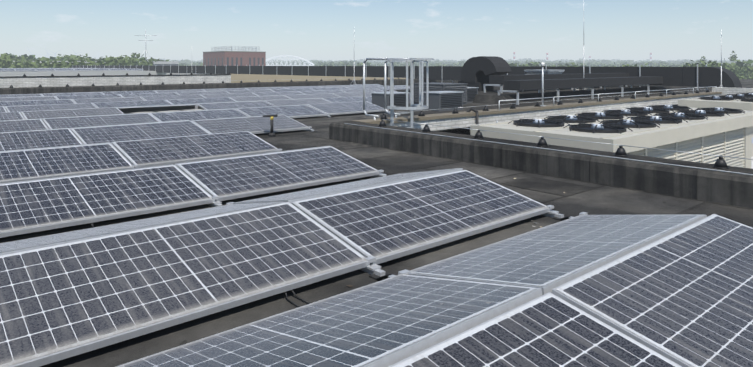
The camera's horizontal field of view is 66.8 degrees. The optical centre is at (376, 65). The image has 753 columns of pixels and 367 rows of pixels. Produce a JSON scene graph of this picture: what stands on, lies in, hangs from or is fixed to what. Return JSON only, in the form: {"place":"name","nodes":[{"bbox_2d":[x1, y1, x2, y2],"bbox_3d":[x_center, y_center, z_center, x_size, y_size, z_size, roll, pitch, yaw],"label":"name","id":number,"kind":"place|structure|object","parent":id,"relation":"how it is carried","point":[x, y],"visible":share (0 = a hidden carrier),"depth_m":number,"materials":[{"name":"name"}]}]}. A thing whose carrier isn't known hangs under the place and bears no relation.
{"place":"outdoors","nodes":[
{"label":"outdoors","id":0,"kind":"place"},
{"bbox_2d":[203,46,265,65],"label":"red brick block","id":1,"kind":"structure","parent":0,"point":[225,57],"depth_m":174.12,"materials":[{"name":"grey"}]},
{"bbox_2d":[266,55,313,65],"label":"tied arch bridge","id":2,"kind":"structure","parent":0,"point":[283,56],"depth_m":597.58,"materials":[{"name":"white metal"}]},
{"bbox_2d":[0,79,752,366],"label":"roof deck","id":3,"kind":"structure","parent":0,"point":[614,200],"depth_m":4.99,"materials":[{"name":"grey concrete"}]},
{"bbox_2d":[90,223,309,306],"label":"string cables","id":4,"kind":"object","parent":3,"relation":"on","point":[92,224],"visible":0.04,"depth_m":3.13,"materials":[{"name":"grey rubber"}]},
{"bbox_2d":[0,74,405,87],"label":"white brick wall","id":5,"kind":"structure","parent":3,"relation":"on","point":[45,81],"depth_m":26.35,"materials":[{"name":"white brick"}]},
{"bbox_2d":[0,79,460,94],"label":"parapet","id":6,"kind":"structure","parent":3,"relation":"on","point":[35,90],"depth_m":27.20,"materials":[{"name":"beige concrete"}]},
{"bbox_2d":[9,72,409,87],"bbox_3d":[-12.676,0.624,24.392,53.147,0.545,0.453,0,0,-41],"label":"lightning conductor","id":7,"kind":"object","parent":6,"relation":"on","point":[67,85],"visible":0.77,"depth_m":27.08,"materials":[{"name":"black plastic"}]},
{"bbox_2d":[263,115,277,136],"bbox_3d":[-1.934,1.101,10.421,0.263,0.390,0.140,0,0,-41],"label":"vent pipe","id":8,"kind":"object","parent":3,"relation":"on","point":[271,134],"visible":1,"depth_m":10.41,"materials":[{"name":"grey metal"}]},
{"bbox_2d":[42,105,587,280],"bbox_3d":[-3.367,1.177,13.585,28.400,0.239,24.251,0,0,-41],"label":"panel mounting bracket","id":9,"kind":"object","parent":3,"relation":"on","point":[376,272],"visible":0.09,"depth_m":4.79,"materials":[{"name":"metal"}]},
{"bbox_2d":[41,106,665,366],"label":"roof debris","id":10,"kind":"object","parent":3,"relation":"on","point":[181,343],"visible":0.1,"depth_m":2.66,"materials":[{"name":"grey"}]},
{"bbox_2d":[0,84,752,366],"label":"solar array","id":11,"kind":"object","parent":3,"relation":"on","point":[627,291],"visible":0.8,"depth_m":3.31,"materials":[{"name":"glass"}]},
{"bbox_2d":[0,85,752,239],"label":"roof seams and patches","id":12,"kind":"object","parent":3,"relation":"on","point":[543,185],"visible":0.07,"depth_m":6.18,"materials":[{"name":"black rubber"}]},
{"bbox_2d":[363,58,433,127],"bbox_3d":[0.382,1.631,10.494,0.764,3.531,1.305,0,0,-41],"label":"caged ladder","id":13,"kind":"object","parent":3,"relation":"on","point":[411,108],"visible":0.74,"depth_m":10.26,"materials":[{"name":"silver metal"}]},
{"bbox_2d":[72,64,741,90],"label":"parapet wall","id":14,"kind":"structure","parent":3,"relation":"on","point":[706,76],"depth_m":36.26,"materials":[{"name":"grey concrete"}]},
{"bbox_2d":[372,87,478,110],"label":"plant boxes","id":15,"kind":"object","parent":3,"relation":"on","point":[442,100],"visible":0.76,"depth_m":16.57,"materials":[{"name":"grey metal"}]},
{"bbox_2d":[414,82,467,104],"bbox_3d":[2.071,0.951,19.083,1.200,0.690,1.550,0,0,-41],"label":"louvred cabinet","id":16,"kind":"object","parent":3,"relation":"on","point":[436,86],"visible":0.32,"depth_m":18.75,"materials":[{"name":"grey metal"}]},
{"bbox_2d":[329,121,752,208],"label":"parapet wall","id":17,"kind":"structure","parent":3,"relation":"on","point":[733,189],"depth_m":6.53,"materials":[{"name":"grey concrete"}]},
{"bbox_2d":[344,119,752,174],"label":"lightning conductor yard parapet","id":18,"kind":"structure","parent":17,"relation":"on","point":[720,163],"depth_m":6.50,"materials":[{"name":"grey metal"}]},
{"bbox_2d":[353,87,752,134],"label":"white brick wall","id":19,"kind":"structure","parent":3,"relation":"on","point":[464,119],"depth_m":13.55,"materials":[{"name":"white brick"}]},
{"bbox_2d":[540,63,545,105],"bbox_3d":[4.076,0.471,14.014,0.100,1.070,0.100,0,0,-41],"label":"sensor pole","id":20,"kind":"object","parent":19,"relation":"on","point":[542,64],"visible":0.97,"depth_m":14.00,"materials":[{"name":"silver metal"}]},
{"bbox_2d":[380,89,708,119],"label":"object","id":21,"kind":"object","parent":19,"relation":"on","point":[455,111],"visible":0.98,"depth_m":13.84,"materials":[{"name":"grey metal"}]},
{"bbox_2d":[484,73,662,104],"bbox_3d":[8.077,0.836,23.169,11.230,0.920,2.360,0,0,-41],"label":"duct","id":22,"kind":"object","parent":3,"relation":"on","point":[591,81],"visible":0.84,"depth_m":21.73,"materials":[{"name":"black metal"}]},
{"bbox_2d":[466,86,716,123],"bbox_3d":[6.845,1.941,16.822,14.829,2.310,1.100,0,0,-41],"label":"pipe","id":23,"kind":"object","parent":3,"relation":"on","point":[476,112],"visible":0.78,"depth_m":14.43,"materials":[{"name":"grey metal"}]},
{"bbox_2d":[470,105,752,168],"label":"chiller","id":24,"kind":"object","parent":3,"relation":"on","point":[728,132],"visible":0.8,"depth_m":9.78,"materials":[{"name":"paint"}]},
{"bbox_2d":[678,92,752,110],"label":"chiller","id":25,"kind":"object","parent":3,"relation":"on","point":[742,101],"visible":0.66,"depth_m":16.34,"materials":[{"name":"paint"}]},
{"bbox_2d":[720,29,721,86],"bbox_3d":[14.351,-0.094,23.659,0.792,2.791,0.779,0,0,-41],"label":"lightning rod","id":26,"kind":"object","parent":3,"relation":"on","point":[721,58],"visible":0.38,"depth_m":23.66,"materials":[{"name":"white paint"}]},
{"bbox_2d":[0,0,752,61],"label":"sky","id":27,"kind":"structure","parent":0,"point":[325,30],"materials":[{"name":"blue"}]},
{"bbox_2d":[387,85,711,104],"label":"raised curb platform","id":28,"kind":"structure","parent":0,"point":[490,97],"depth_m":22.03,"materials":[{"name":"grey concrete"}]},
{"bbox_2d":[458,56,511,90],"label":"exhaust goosenecks","id":29,"kind":"object","parent":28,"relation":"on","point":[477,71],"visible":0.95,"depth_m":22.23,"materials":[{"name":"black metal"}]},
{"bbox_2d":[524,70,564,88],"bbox_3d":[7.190,0.606,24.484,1.210,0.820,1.210,0,0,-41],"label":"duct","id":30,"kind":"object","parent":28,"relation":"on","point":[545,71],"visible":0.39,"depth_m":24.13,"materials":[{"name":"silver metal"}]},
{"bbox_2d":[572,46,590,90],"bbox_3d":[8.482,-0.981,23.185,0.792,4.005,0.779,0,0,-41],"label":"lightning rod","id":31,"kind":"object","parent":28,"relation":"on","point":[583,72],"visible":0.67,"depth_m":23.19,"materials":[{"name":"white paint"}]},
{"label":"ground","id":32,"kind":"structure","parent":0,"visible":0},
{"bbox_2d":[0,53,23,67],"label":"tree","id":33,"kind":"object","parent":32,"relation":"on","point":[2,57],"visible":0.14,"depth_m":117.24,"materials":[{"name":"green plant"}]},
{"bbox_2d":[0,57,33,67],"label":"tree","id":34,"kind":"object","parent":32,"relation":"on","point":[17,63],"visible":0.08,"depth_m":118.63,"materials":[{"name":"green plant"}]},
{"bbox_2d":[0,53,34,59],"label":"tree","id":35,"kind":"object","parent":32,"relation":"on","point":[30,57],"visible":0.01,"depth_m":170.43,"materials":[{"name":"green plant"}]},
{"bbox_2d":[6,58,36,63],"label":"tree","id":36,"kind":"object","parent":32,"relation":"on","point":[29,60],"visible":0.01,"depth_m":135.25,"materials":[{"name":"green plant"}]},
{"bbox_2d":[13,55,49,60],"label":"tree","id":37,"kind":"object","parent":32,"relation":"on","point":[42,58],"visible":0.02,"depth_m":146.69,"materials":[{"name":"green plant"}]},
{"bbox_2d":[18,59,69,67],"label":"tree","id":38,"kind":"object","parent":32,"relation":"on","point":[45,65],"visible":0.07,"depth_m":109.12,"materials":[{"name":"green plant"}]},
{"bbox_2d":[31,59,65,66],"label":"tree","id":39,"kind":"object","parent":32,"relation":"on","point":[45,61],"visible":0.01,"depth_m":119.40,"materials":[{"name":"green plant"}]},
{"bbox_2d":[35,56,67,60],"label":"tree","id":40,"kind":"object","parent":32,"relation":"on","point":[53,58],"visible":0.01,"depth_m":161.76,"materials":[{"name":"green plant"}]},
{"bbox_2d":[49,57,94,67],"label":"tree","id":41,"kind":"object","parent":32,"relation":"on","point":[72,62],"visible":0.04,"depth_m":110.00,"materials":[{"name":"green plant"}]},
{"bbox_2d":[56,54,90,60],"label":"tree","id":42,"kind":"object","parent":32,"relation":"on","point":[68,58],"visible":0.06,"depth_m":164.41,"materials":[{"name":"green plant"}]},
{"bbox_2d":[70,61,116,65],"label":"tree","id":43,"kind":"object","parent":32,"relation":"on","point":[101,63],"visible":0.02,"depth_m":111.72,"materials":[{"name":"green plant"}]},
{"bbox_2d":[0,61,195,76],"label":"shed roofs","id":44,"kind":"structure","parent":32,"relation":"on","point":[75,73],"depth_m":69.27,"materials":[{"name":"white metal"}]},
{"bbox_2d":[0,68,142,70],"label":"solar panels","id":45,"kind":"object","parent":44,"relation":"on","point":[55,69],"visible":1,"depth_m":71.43,"materials":[{"name":"glass"}]},
{"bbox_2d":[90,56,132,65],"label":"tree","id":46,"kind":"object","parent":32,"relation":"on","point":[110,59],"visible":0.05,"depth_m":125.53,"materials":[{"name":"green plant"}]},
{"bbox_2d":[114,59,136,65],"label":"tree","id":47,"kind":"object","parent":32,"relation":"on","point":[127,61],"visible":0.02,"depth_m":129.56,"materials":[{"name":"green plant"}]},
{"bbox_2d":[117,56,148,65],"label":"tree","id":48,"kind":"object","parent":32,"relation":"on","point":[136,63],"visible":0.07,"depth_m":131.34,"materials":[{"name":"green plant"}]},
{"bbox_2d":[129,53,144,59],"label":"tree","id":49,"kind":"object","parent":32,"relation":"on","point":[134,54],"visible":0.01,"depth_m":169.91,"materials":[{"name":"green plant"}]},
{"bbox_2d":[131,57,155,65],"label":"tree","id":50,"kind":"object","parent":32,"relation":"on","point":[149,61],"visible":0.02,"depth_m":137.88,"materials":[{"name":"green plant"}]},
{"bbox_2d":[135,30,156,64],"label":"transmission tower","id":51,"kind":"structure","parent":32,"relation":"on","point":[145,35],"depth_m":140.99,"materials":[{"name":"grey metal"}]},
{"bbox_2d":[357,62,370,65],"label":"tree","id":52,"kind":"object","parent":32,"relation":"on","point":[361,64],"visible":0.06,"depth_m":304.18,"materials":[{"name":"green plant"}]},
{"bbox_2d":[522,62,540,65],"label":"tree","id":53,"kind":"object","parent":32,"relation":"on","point":[533,64],"visible":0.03,"depth_m":189.65,"materials":[{"name":"green plant"}]},
{"bbox_2d":[565,62,582,66],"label":"tree","id":54,"kind":"object","parent":32,"relation":"on","point":[572,63],"visible":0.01,"depth_m":199.04,"materials":[{"name":"green plant"}]},
{"bbox_2d":[604,60,613,64],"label":"tree","id":55,"kind":"object","parent":32,"relation":"on","point":[607,62],"visible":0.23,"depth_m":725.96,"materials":[{"name":"green plant"}]},
{"bbox_2d":[614,62,652,66],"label":"tree","id":56,"kind":"object","parent":32,"relation":"on","point":[624,65],"visible":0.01,"depth_m":119.10,"materials":[{"name":"green plant"}]},
{"bbox_2d":[654,61,667,66],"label":"tree","id":57,"kind":"object","parent":32,"relation":"on","point":[662,63],"visible":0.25,"depth_m":444.81,"materials":[{"name":"green plant"}]},
{"bbox_2d":[683,58,735,74],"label":"tree","id":58,"kind":"object","parent":32,"relation":"on","point":[703,64],"visible":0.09,"depth_m":116.02,"materials":[{"name":"green plant"}]},
{"bbox_2d":[702,66,743,78],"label":"tree","id":59,"kind":"object","parent":32,"relation":"on","point":[736,72],"visible":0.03,"depth_m":116.35,"materials":[{"name":"green plant"}]},
{"bbox_2d":[707,62,746,77],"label":"tree","id":60,"kind":"object","parent":32,"relation":"on","point":[731,66],"visible":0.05,"depth_m":141.26,"materials":[{"name":"green plant"}]},
{"bbox_2d":[728,51,739,62],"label":"tree","id":61,"kind":"object","parent":32,"relation":"on","point":[733,58],"visible":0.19,"depth_m":197.56,"materials":[{"name":"green plant"}]},
{"bbox_2d":[726,59,752,78],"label":"tree","id":62,"kind":"object","parent":32,"relation":"on","point":[743,62],"visible":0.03,"depth_m":150.83,"materials":[{"name":"green plant"}]},
{"bbox_2d":[734,65,752,78],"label":"tree","id":63,"kind":"object","parent":32,"relation":"on","point":[748,71],"visible":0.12,"depth_m":126.10,"materials":[{"name":"green plant"}]}
]}

